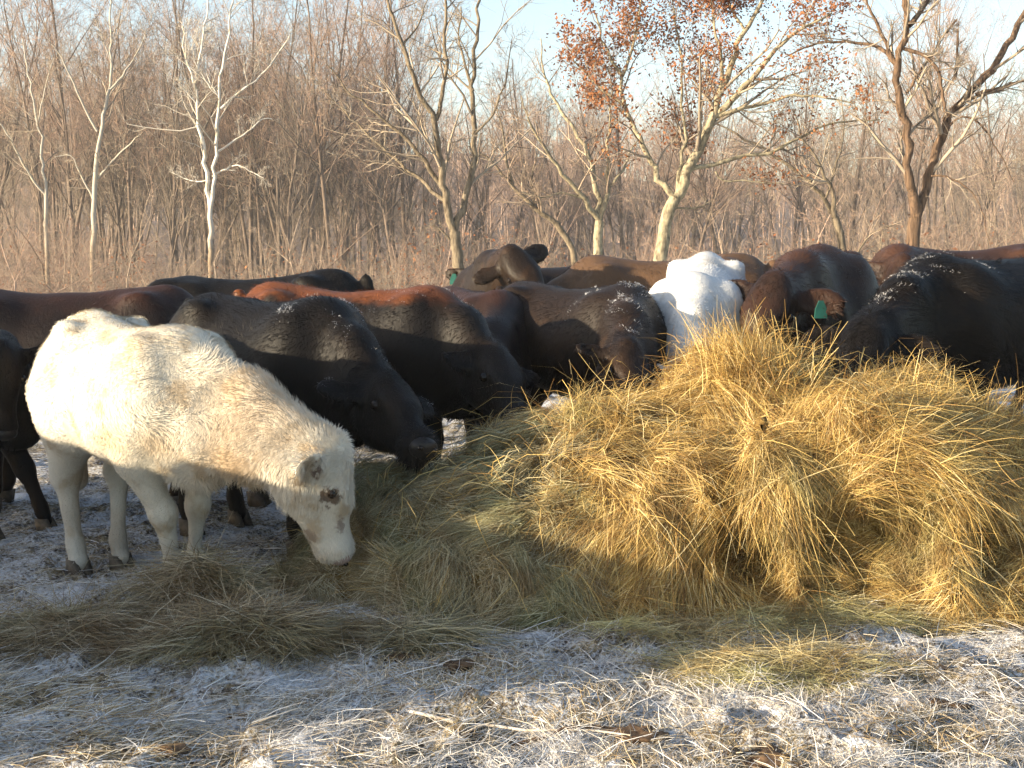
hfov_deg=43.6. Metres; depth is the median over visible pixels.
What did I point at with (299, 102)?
woodland tree
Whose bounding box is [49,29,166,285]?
woodland tree
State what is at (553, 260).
thicket shrub
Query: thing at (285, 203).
woodland tree
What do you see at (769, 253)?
thicket shrub
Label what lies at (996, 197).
thicket shrub
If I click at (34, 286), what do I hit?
thicket shrub
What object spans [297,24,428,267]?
woodland tree
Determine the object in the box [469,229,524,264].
thicket shrub
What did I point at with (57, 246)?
thicket shrub
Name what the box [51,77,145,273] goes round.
woodland tree
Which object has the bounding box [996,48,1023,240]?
woodland tree
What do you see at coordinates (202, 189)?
woodland tree
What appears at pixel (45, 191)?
slender sycamore
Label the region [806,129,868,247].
woodland tree
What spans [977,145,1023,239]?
woodland tree
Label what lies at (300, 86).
woodland tree
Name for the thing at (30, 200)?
woodland tree
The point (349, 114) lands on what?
woodland tree
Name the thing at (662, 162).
woodland tree
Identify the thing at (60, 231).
thicket shrub
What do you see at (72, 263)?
thicket shrub
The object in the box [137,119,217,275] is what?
woodland tree
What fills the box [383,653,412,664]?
mud clod
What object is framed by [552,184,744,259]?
thicket shrub
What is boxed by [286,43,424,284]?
woodland tree
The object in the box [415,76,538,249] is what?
woodland tree
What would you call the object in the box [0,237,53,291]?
thicket shrub
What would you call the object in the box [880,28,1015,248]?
woodland tree
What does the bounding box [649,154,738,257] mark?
woodland tree
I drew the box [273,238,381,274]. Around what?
thicket shrub
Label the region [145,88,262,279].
woodland tree
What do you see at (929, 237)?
thicket shrub
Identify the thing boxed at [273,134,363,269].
woodland tree
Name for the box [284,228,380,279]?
thicket shrub
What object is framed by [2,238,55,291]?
thicket shrub
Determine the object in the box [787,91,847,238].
woodland tree
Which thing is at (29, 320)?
dark cow
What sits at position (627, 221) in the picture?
woodland tree
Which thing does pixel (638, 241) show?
woodland tree
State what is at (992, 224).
thicket shrub
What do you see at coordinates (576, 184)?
woodland tree
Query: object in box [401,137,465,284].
woodland tree
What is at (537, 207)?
leaning tree
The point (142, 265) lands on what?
thicket shrub
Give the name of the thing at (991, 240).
thicket shrub
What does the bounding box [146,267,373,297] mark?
black cow
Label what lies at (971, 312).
black cow
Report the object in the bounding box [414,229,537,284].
thicket shrub
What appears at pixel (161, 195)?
woodland tree
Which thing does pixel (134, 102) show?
woodland tree
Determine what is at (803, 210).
woodland tree
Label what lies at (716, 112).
oak tree
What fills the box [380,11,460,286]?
woodland tree
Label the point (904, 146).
woodland tree
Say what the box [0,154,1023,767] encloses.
ground
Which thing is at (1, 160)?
woodland tree
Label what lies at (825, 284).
tagged brown cow
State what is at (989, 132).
woodland tree
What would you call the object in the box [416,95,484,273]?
woodland tree
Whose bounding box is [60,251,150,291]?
thicket shrub
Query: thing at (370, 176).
woodland tree
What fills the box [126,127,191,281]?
woodland tree
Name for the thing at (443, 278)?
thicket shrub
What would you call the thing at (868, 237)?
dead limb
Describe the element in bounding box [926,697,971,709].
mud clod
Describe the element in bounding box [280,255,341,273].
thicket shrub
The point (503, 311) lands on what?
reddish dark cow
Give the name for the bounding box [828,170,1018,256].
thicket shrub
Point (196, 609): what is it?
loose hay
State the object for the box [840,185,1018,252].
thicket shrub
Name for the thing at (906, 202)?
woodland tree
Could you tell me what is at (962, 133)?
woodland tree
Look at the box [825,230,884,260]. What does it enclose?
thicket shrub
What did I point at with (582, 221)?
woodland tree
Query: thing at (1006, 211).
thicket shrub
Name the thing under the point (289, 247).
thicket shrub
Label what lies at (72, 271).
thicket shrub
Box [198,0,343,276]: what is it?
woodland tree
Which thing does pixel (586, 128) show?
woodland tree
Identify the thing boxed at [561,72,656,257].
woodland tree
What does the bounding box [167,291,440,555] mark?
black heifer
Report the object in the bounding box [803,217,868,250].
thicket shrub
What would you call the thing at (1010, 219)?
thicket shrub
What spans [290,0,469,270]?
woodland tree
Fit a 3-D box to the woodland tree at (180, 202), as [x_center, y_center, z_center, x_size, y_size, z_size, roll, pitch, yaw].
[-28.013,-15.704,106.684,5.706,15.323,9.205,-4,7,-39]
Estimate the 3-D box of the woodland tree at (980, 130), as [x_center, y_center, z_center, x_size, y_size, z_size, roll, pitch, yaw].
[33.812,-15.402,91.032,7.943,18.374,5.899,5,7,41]
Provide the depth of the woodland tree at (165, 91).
77.18 m
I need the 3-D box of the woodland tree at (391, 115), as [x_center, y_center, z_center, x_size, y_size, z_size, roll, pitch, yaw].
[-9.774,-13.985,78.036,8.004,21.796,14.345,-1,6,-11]
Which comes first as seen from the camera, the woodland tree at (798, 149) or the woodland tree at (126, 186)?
the woodland tree at (126, 186)
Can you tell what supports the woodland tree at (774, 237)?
on the ground
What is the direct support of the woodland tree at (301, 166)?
on the ground
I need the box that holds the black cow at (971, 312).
[795,249,1023,402]
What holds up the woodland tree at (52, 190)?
on the ground
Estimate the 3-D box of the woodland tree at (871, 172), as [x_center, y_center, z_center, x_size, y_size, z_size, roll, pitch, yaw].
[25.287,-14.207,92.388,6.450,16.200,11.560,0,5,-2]
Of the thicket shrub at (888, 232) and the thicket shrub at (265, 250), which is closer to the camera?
the thicket shrub at (888, 232)
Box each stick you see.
[409,710,629,735]
[511,725,614,746]
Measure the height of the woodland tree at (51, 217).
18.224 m
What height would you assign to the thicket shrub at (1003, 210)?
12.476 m
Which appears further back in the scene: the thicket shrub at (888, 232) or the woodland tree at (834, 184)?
the woodland tree at (834, 184)
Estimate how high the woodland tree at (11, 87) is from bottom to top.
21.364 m
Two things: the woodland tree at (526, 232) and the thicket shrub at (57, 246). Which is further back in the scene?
the woodland tree at (526, 232)
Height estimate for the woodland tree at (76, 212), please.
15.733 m
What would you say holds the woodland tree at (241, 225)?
on the ground
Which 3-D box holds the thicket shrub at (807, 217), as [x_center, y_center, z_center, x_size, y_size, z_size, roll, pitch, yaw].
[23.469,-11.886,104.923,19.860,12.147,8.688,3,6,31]
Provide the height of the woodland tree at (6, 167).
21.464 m
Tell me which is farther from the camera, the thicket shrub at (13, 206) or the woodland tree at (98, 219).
the woodland tree at (98, 219)
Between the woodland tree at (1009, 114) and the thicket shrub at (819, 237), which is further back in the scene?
the woodland tree at (1009, 114)
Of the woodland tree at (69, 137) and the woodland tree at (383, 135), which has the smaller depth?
the woodland tree at (383, 135)
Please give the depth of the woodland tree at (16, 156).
99.18 m
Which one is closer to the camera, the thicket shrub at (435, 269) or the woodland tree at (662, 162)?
the thicket shrub at (435, 269)
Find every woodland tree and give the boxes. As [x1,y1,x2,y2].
[0,0,99,209]
[0,0,106,283]
[0,0,107,283]
[0,0,120,287]
[0,4,95,177]
[0,11,87,275]
[0,11,94,279]
[0,30,78,124]
[0,34,72,270]
[0,47,74,275]
[0,48,80,256]
[0,56,59,238]
[0,65,33,253]
[0,130,76,282]
[1,29,93,289]
[1,93,49,292]
[2,78,108,256]
[3,151,64,235]
[3,154,29,231]
[4,90,144,247]
[6,134,136,236]
[12,0,176,281]
[12,17,146,289]
[13,15,145,277]
[15,20,113,259]
[15,125,60,239]
[17,0,183,259]
[20,59,110,272]
[22,2,113,213]
[32,0,179,280]
[32,74,99,261]
[39,55,104,224]
[40,87,116,245]
[43,58,216,270]
[43,117,93,234]
[44,4,164,253]
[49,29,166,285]
[50,0,190,271]
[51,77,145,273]
[52,89,218,228]
[55,44,142,264]
[56,83,141,267]
[58,31,258,277]
[60,143,100,258]
[61,146,139,234]
[63,13,242,276]
[67,0,188,285]
[67,0,234,287]
[69,28,155,254]
[79,40,192,284]
[86,0,286,277]
[86,0,343,269]
[86,38,173,270]
[87,73,138,283]
[89,26,161,272]
[94,1,213,260]
[100,10,225,276]
[103,121,272,277]
[105,0,302,275]
[105,134,176,279]
[126,0,390,278]
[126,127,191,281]
[134,0,315,273]
[134,78,310,278]
[136,2,265,274]
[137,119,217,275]
[138,129,265,271]
[139,129,177,265]
[139,146,276,278]
[141,128,189,269]
[145,0,300,278]
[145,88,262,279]
[146,111,293,242]
[147,63,239,273]
[148,10,246,248]
[153,20,247,273]
[154,112,194,239]
[161,0,244,275]
[162,66,242,276]
[163,70,239,278]
[165,0,440,268]
[165,13,300,266]
[171,0,312,272]
[175,61,279,264]
[184,0,336,278]
[195,86,266,279]
[196,36,399,268]
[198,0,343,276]
[202,24,286,277]
[202,187,266,257]
[207,29,302,264]
[210,1,363,277]
[215,1,358,202]
[215,79,233,270]
[215,106,282,245]
[219,0,341,275]
[219,79,346,273]
[220,65,362,277]
[228,38,319,275]
[235,159,314,271]
[239,0,351,270]
[239,0,495,273]
[246,120,420,277]
[251,17,338,250]
[262,68,397,267]
[263,38,336,256]
[269,51,363,273]
[269,68,355,252]
[273,0,409,268]
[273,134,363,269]
[277,0,390,268]
[282,170,305,261]
[283,86,347,263]
[284,163,355,267]
[285,6,417,287]
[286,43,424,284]
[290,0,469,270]
[294,2,422,275]
[295,0,453,287]
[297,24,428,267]
[303,167,397,260]
[304,0,510,284]
[328,147,415,272]
[330,65,410,284]
[330,162,371,269]
[330,175,379,269]
[331,92,467,279]
[331,113,406,276]
[334,57,404,276]
[343,1,460,284]
[347,95,413,262]
[353,113,438,274]
[354,22,463,286]
[355,177,470,285]
[358,120,458,255]
[377,175,410,244]
[379,140,452,261]
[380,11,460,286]
[386,55,508,283]
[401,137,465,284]
[405,157,510,278]
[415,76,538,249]
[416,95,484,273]
[420,133,497,267]
[434,134,519,259]
[440,37,540,261]
[442,22,575,264]
[447,182,505,261]
[453,46,574,267]
[473,77,570,243]
[492,119,596,266]
[492,122,535,242]
[492,139,580,264]
[493,65,622,266]
[500,152,549,248]
[521,2,666,258]
[527,102,590,262]
[536,119,615,232]
[537,92,614,266]
[538,107,588,259]
[546,53,631,259]
[546,114,614,258]
[547,169,622,254]
[550,139,655,258]
[553,32,655,254]
[554,91,623,236]
[555,164,650,255]
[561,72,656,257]
[562,83,638,254]
[563,176,653,259]
[564,11,770,253]
[575,114,639,195]
[589,136,735,259]
[594,171,660,259]
[605,72,742,258]
[605,73,761,256]
[609,127,675,259]
[612,137,667,259]
[629,96,675,252]
[632,68,729,251]
[638,15,789,254]
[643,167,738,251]
[648,144,708,255]
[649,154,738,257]
[664,72,807,251]
[674,81,776,252]
[676,95,769,252]
[682,160,794,256]
[689,157,747,251]
[700,110,773,252]
[706,46,842,246]
[712,78,810,251]
[722,92,801,257]
[731,0,879,248]
[743,90,841,242]
[761,91,830,240]
[767,112,850,243]
[772,71,866,247]
[777,104,835,236]
[786,30,964,249]
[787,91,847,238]
[800,94,889,245]
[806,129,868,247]
[808,84,889,252]
[812,125,857,237]
[814,38,957,238]
[819,0,985,247]
[822,162,885,255]
[823,88,919,244]
[826,2,922,245]
[835,0,1014,247]
[847,67,929,247]
[849,69,936,232]
[866,0,1023,190]
[875,0,1023,247]
[875,160,903,240]
[876,66,955,236]
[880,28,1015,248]
[880,85,955,230]
[881,147,932,244]
[885,76,939,243]
[890,103,978,247]
[894,49,1004,249]
[915,99,1010,250]
[919,158,981,249]
[922,137,996,244]
[937,153,1002,249]
[942,40,1023,224]
[950,111,1017,221]
[954,34,1023,191]
[956,69,1023,249]
[957,116,1010,245]
[962,51,1023,226]
[976,133,1023,220]
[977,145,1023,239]
[994,85,1023,238]
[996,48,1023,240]
[996,153,1023,239]
[999,151,1023,239]
[1000,85,1023,196]
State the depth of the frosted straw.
4.12 m
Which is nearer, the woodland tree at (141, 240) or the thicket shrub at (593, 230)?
the thicket shrub at (593, 230)
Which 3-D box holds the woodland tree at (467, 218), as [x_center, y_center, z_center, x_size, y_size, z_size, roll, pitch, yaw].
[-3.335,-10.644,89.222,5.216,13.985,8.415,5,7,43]
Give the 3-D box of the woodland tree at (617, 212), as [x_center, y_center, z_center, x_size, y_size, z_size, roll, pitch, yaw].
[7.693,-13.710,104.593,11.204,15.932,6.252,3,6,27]
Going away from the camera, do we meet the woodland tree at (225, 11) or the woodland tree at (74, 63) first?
the woodland tree at (225, 11)
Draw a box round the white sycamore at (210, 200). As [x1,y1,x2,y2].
[115,0,296,277]
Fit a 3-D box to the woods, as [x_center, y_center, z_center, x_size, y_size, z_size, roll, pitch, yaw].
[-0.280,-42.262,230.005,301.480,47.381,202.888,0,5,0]
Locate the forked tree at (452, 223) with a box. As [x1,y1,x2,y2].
[287,0,553,268]
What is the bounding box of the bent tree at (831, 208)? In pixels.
[693,74,873,250]
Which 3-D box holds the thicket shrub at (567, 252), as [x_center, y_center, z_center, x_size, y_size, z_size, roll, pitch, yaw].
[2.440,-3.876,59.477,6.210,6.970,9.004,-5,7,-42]
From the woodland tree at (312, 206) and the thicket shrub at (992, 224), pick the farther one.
the woodland tree at (312, 206)
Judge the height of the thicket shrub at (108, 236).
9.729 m
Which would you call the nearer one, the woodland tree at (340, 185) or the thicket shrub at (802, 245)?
the thicket shrub at (802, 245)
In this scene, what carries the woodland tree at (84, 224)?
on the ground
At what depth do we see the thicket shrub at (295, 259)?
104.78 m
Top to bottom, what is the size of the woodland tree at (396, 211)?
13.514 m
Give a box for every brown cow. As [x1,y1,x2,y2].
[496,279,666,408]
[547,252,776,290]
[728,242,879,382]
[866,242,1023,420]
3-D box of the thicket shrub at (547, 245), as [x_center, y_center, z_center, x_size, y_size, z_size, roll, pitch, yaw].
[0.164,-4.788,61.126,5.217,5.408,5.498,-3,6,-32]
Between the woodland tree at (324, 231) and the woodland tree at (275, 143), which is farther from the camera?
the woodland tree at (275, 143)
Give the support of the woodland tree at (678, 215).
on the ground
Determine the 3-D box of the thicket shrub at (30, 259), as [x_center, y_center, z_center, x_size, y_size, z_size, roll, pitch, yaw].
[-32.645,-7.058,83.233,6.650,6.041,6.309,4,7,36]
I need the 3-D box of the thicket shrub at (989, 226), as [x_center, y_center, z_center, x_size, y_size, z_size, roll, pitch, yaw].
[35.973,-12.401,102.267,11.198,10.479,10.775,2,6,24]
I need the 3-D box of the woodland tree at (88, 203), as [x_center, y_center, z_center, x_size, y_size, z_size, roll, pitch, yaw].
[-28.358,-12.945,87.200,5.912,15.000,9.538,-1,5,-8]
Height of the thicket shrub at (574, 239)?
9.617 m
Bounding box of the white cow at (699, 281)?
[648,250,745,389]
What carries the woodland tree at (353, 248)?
on the ground
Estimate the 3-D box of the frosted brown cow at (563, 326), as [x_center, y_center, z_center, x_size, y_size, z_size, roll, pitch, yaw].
[0.514,0.032,7.799,1.009,1.334,2.315,-2,6,-22]
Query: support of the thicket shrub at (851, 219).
on the ground
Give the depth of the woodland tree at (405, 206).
124.55 m
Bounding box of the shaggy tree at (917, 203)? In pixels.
[766,0,1023,246]
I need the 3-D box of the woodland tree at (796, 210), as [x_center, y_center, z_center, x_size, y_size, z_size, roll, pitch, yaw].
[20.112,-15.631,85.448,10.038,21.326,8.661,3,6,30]
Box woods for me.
[3,53,1023,276]
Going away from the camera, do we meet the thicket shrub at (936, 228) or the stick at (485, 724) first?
the stick at (485, 724)
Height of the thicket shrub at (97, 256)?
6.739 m
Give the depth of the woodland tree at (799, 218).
117.43 m
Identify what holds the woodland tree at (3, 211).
on the ground
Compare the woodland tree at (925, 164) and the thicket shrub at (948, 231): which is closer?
the thicket shrub at (948, 231)
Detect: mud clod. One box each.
[148,743,190,760]
[224,712,266,721]
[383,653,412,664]
[443,658,476,671]
[602,723,671,744]
[742,745,805,767]
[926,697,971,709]
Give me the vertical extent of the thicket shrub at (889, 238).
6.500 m
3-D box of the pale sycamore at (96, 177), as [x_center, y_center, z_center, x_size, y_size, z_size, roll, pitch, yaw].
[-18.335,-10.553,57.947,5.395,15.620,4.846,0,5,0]
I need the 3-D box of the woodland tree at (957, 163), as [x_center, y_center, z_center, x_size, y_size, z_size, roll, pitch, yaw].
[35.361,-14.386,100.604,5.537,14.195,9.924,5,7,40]
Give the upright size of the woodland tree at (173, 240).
14.443 m
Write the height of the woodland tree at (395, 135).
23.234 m
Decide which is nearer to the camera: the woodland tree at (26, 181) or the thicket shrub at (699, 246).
the thicket shrub at (699, 246)
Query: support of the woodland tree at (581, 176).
on the ground
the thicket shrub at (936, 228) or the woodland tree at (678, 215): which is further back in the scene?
the woodland tree at (678, 215)
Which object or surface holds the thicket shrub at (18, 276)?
on the ground
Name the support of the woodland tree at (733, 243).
on the ground
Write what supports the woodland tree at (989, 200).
on the ground
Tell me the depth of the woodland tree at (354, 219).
117.00 m
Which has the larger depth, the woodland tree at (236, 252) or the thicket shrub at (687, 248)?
the woodland tree at (236, 252)
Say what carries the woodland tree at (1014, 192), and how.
on the ground
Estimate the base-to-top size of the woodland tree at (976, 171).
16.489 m
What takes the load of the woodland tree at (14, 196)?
on the ground
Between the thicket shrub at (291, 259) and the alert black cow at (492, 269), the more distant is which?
the thicket shrub at (291, 259)
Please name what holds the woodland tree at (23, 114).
on the ground
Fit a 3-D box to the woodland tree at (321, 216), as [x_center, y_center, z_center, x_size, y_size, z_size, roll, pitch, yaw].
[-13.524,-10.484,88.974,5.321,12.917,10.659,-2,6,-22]
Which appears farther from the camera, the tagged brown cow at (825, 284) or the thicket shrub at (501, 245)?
the thicket shrub at (501, 245)
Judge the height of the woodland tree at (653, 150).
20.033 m
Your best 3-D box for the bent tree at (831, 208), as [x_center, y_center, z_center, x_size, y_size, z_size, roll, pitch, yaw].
[6.937,-4.417,32.436,4.766,7.045,2.350,0,5,0]
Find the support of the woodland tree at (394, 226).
on the ground
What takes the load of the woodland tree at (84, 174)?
on the ground
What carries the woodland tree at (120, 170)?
on the ground
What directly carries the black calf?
on the ground
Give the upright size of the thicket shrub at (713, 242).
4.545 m
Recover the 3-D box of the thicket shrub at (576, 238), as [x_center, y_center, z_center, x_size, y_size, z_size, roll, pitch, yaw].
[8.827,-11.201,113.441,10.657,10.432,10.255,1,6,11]
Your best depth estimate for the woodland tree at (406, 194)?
84.94 m
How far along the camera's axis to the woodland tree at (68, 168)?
64.32 m
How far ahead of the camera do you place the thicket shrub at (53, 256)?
37.10 m
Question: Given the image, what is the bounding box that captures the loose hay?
[0,518,547,687]
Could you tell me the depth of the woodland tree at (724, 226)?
115.05 m
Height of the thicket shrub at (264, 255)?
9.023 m
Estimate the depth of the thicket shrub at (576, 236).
89.92 m
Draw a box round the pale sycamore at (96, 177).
[27,0,158,291]
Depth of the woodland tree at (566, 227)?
100.50 m
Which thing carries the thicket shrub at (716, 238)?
on the ground
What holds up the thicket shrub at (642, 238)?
on the ground
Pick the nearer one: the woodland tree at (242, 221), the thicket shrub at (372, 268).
the thicket shrub at (372, 268)
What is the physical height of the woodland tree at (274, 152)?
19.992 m
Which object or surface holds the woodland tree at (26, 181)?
on the ground
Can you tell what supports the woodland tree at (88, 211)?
on the ground
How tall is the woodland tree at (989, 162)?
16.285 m
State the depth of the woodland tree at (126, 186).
102.34 m
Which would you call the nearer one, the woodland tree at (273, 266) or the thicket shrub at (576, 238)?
the woodland tree at (273, 266)
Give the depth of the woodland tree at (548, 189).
82.88 m
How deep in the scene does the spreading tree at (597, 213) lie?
29.65 m
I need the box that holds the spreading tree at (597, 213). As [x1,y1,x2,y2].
[476,21,648,254]
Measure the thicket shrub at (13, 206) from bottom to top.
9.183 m
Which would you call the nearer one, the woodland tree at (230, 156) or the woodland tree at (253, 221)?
the woodland tree at (230, 156)
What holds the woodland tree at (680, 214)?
on the ground
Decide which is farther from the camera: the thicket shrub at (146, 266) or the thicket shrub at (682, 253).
the thicket shrub at (682, 253)
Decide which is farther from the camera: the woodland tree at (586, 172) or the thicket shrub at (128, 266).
the woodland tree at (586, 172)
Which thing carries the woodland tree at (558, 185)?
on the ground
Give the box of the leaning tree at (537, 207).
[474,85,576,264]
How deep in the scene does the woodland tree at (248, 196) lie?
97.99 m
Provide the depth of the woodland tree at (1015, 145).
133.41 m
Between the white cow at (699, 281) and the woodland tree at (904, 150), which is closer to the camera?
the white cow at (699, 281)
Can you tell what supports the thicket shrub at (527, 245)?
on the ground
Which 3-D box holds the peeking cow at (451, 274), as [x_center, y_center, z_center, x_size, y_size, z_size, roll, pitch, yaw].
[0.303,-0.422,11.889,2.635,1.514,1.173,-5,7,-41]
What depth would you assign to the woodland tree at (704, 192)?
68.90 m
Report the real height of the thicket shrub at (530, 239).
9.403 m
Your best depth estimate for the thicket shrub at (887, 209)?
61.76 m
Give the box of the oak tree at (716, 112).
[543,0,894,260]
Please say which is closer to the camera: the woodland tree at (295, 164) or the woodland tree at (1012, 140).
the woodland tree at (295, 164)
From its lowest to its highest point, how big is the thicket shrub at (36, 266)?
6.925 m
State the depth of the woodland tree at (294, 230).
127.81 m
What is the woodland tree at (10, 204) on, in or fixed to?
on the ground
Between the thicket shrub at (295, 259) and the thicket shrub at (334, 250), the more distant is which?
the thicket shrub at (334, 250)
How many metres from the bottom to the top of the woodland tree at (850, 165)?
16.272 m
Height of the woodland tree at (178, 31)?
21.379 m
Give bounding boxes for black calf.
[0,328,56,539]
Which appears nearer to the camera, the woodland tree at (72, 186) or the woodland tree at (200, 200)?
the woodland tree at (200, 200)
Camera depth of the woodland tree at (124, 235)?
78.03 m
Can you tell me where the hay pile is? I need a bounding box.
[257,296,1023,639]
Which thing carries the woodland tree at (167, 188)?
on the ground
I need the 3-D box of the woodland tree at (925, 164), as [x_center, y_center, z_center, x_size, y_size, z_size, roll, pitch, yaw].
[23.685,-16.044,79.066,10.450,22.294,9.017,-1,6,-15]
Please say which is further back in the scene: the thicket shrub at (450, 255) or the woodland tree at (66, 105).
the woodland tree at (66, 105)
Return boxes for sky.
[0,0,1023,181]
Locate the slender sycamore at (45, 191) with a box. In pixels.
[0,17,77,292]
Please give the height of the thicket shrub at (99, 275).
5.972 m
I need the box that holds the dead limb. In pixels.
[856,208,905,259]
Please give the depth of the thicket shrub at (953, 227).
109.92 m
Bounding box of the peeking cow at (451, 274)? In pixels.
[445,262,540,411]
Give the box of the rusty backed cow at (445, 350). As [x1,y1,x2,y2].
[233,280,534,507]
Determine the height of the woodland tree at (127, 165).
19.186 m
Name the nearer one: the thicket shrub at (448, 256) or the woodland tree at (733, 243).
the thicket shrub at (448, 256)
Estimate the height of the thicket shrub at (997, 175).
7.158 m
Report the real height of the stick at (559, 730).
0.048 m
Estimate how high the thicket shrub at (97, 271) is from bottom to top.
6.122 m
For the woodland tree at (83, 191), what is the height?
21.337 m
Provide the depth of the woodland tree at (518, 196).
144.38 m
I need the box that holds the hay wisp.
[549,570,1023,704]
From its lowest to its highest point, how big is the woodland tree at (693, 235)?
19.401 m
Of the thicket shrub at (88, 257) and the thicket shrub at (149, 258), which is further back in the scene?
the thicket shrub at (149, 258)
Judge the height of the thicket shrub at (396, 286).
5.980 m
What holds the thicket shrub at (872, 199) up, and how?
on the ground
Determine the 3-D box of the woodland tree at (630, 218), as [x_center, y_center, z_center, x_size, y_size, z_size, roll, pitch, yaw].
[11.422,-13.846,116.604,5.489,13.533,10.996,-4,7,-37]
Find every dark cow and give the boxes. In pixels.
[0,283,192,510]
[443,284,541,447]
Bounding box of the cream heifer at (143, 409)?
[25,308,355,574]
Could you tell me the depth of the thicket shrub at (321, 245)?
51.97 m
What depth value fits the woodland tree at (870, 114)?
110.25 m
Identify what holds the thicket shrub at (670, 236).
on the ground
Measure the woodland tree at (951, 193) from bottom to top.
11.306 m
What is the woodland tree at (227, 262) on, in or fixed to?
on the ground
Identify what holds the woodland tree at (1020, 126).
on the ground
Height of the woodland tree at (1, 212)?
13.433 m
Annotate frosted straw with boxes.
[0,428,1023,767]
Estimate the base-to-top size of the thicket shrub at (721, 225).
5.880 m
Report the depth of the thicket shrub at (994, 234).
34.07 m
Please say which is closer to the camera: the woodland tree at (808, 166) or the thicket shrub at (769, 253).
the thicket shrub at (769, 253)
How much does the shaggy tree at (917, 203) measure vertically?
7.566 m
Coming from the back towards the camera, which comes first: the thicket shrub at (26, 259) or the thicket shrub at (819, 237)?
the thicket shrub at (26, 259)
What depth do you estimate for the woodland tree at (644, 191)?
132.07 m
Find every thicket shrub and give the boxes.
[0,140,235,292]
[0,143,157,292]
[0,173,105,272]
[0,177,124,292]
[0,188,140,292]
[0,195,213,292]
[0,215,45,289]
[0,215,223,290]
[0,217,102,292]
[0,218,88,291]
[0,220,116,290]
[0,221,164,292]
[0,222,53,278]
[0,223,53,292]
[0,225,38,267]
[0,229,61,289]
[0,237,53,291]
[0,257,38,291]
[1,181,146,292]
[1,232,61,289]
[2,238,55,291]
[2,238,155,291]
[3,156,117,291]
[4,179,128,292]
[5,239,183,291]
[8,211,86,267]
[8,265,60,292]
[19,203,136,292]
[20,233,197,288]
[20,252,86,292]
[30,199,190,288]
[31,272,113,291]
[40,208,161,292]
[50,222,110,273]
[58,248,153,292]
[59,243,138,285]
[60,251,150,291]
[70,242,167,291]
[79,215,223,282]
[97,232,179,289]
[108,225,168,274]
[108,228,260,287]
[110,228,169,282]
[132,132,428,289]
[132,177,277,285]
[158,231,329,278]
[162,221,310,273]
[166,210,367,278]
[173,190,270,278]
[173,232,276,279]
[179,240,259,276]
[184,257,248,279]
[188,239,338,278]
[215,241,357,279]
[220,202,454,289]
[223,198,350,276]
[231,188,377,278]
[232,196,401,275]
[253,222,360,277]
[259,222,451,289]
[267,242,317,277]
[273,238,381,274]
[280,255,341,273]
[282,246,412,286]
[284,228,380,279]
[292,236,360,273]
[316,239,393,289]
[323,146,529,288]
[329,169,472,289]
[346,241,450,288]
[347,206,522,283]
[347,248,431,288]
[352,256,404,288]
[364,217,446,286]
[375,258,418,289]
[381,231,480,283]
[388,188,495,286]
[397,265,435,288]
[403,198,520,285]
[410,246,449,286]
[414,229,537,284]
[446,125,651,267]
[448,187,583,283]
[463,215,606,264]
[466,218,588,267]
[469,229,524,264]
[480,186,722,265]
[486,213,570,266]
[492,231,567,267]
[505,205,683,261]
[542,230,610,267]
[542,250,558,267]
[546,200,591,258]
[551,185,687,260]
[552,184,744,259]
[556,162,908,265]
[561,173,687,266]
[574,221,673,259]
[581,219,685,260]
[581,220,771,254]
[640,161,723,260]
[642,231,703,260]
[665,174,789,262]
[670,234,762,260]
[670,239,693,258]
[680,210,739,253]
[684,219,782,258]
[706,167,909,256]
[719,113,964,255]
[723,227,784,263]
[731,222,804,262]
[732,124,1023,263]
[744,225,777,262]
[750,240,775,263]
[753,242,781,261]
[765,161,1021,260]
[766,230,863,259]
[778,163,897,258]
[786,201,955,256]
[790,140,1023,252]
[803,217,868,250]
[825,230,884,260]
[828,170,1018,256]
[832,198,986,251]
[839,153,950,255]
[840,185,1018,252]
[841,176,986,250]
[853,230,876,258]
[859,199,1021,250]
[865,198,957,259]
[865,218,949,260]
[875,189,1023,247]
[885,192,1023,249]
[898,183,1023,248]
[903,169,1018,246]
[905,221,993,250]
[921,185,985,250]
[922,161,1023,244]
[922,217,950,250]
[926,177,1022,250]
[927,197,1002,249]
[937,175,1022,250]
[937,197,1023,249]
[948,176,1022,248]
[963,160,1023,240]
[970,222,1008,249]
[990,194,1023,245]
[991,214,1022,245]
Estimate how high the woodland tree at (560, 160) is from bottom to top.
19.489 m
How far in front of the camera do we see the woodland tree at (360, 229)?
94.40 m
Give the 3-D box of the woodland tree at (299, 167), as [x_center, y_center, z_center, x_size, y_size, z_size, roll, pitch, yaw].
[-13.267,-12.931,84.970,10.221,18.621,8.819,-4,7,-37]
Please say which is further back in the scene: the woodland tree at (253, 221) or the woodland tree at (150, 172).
the woodland tree at (253, 221)
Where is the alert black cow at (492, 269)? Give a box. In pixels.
[452,243,569,291]
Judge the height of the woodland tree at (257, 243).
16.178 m
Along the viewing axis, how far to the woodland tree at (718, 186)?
65.29 m
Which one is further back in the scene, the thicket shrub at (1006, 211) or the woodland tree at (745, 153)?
the woodland tree at (745, 153)
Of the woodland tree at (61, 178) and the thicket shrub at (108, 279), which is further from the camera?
the woodland tree at (61, 178)
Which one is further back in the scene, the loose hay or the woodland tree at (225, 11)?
the woodland tree at (225, 11)
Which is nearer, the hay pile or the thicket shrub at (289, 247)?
the hay pile
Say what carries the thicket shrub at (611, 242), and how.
on the ground
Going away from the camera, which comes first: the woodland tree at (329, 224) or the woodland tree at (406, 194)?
the woodland tree at (406, 194)
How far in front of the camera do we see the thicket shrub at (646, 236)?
60.13 m
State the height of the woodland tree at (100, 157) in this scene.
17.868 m
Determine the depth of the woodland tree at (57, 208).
101.30 m
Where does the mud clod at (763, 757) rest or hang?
on the ground
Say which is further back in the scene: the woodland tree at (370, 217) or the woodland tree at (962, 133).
the woodland tree at (962, 133)
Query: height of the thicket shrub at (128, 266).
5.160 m

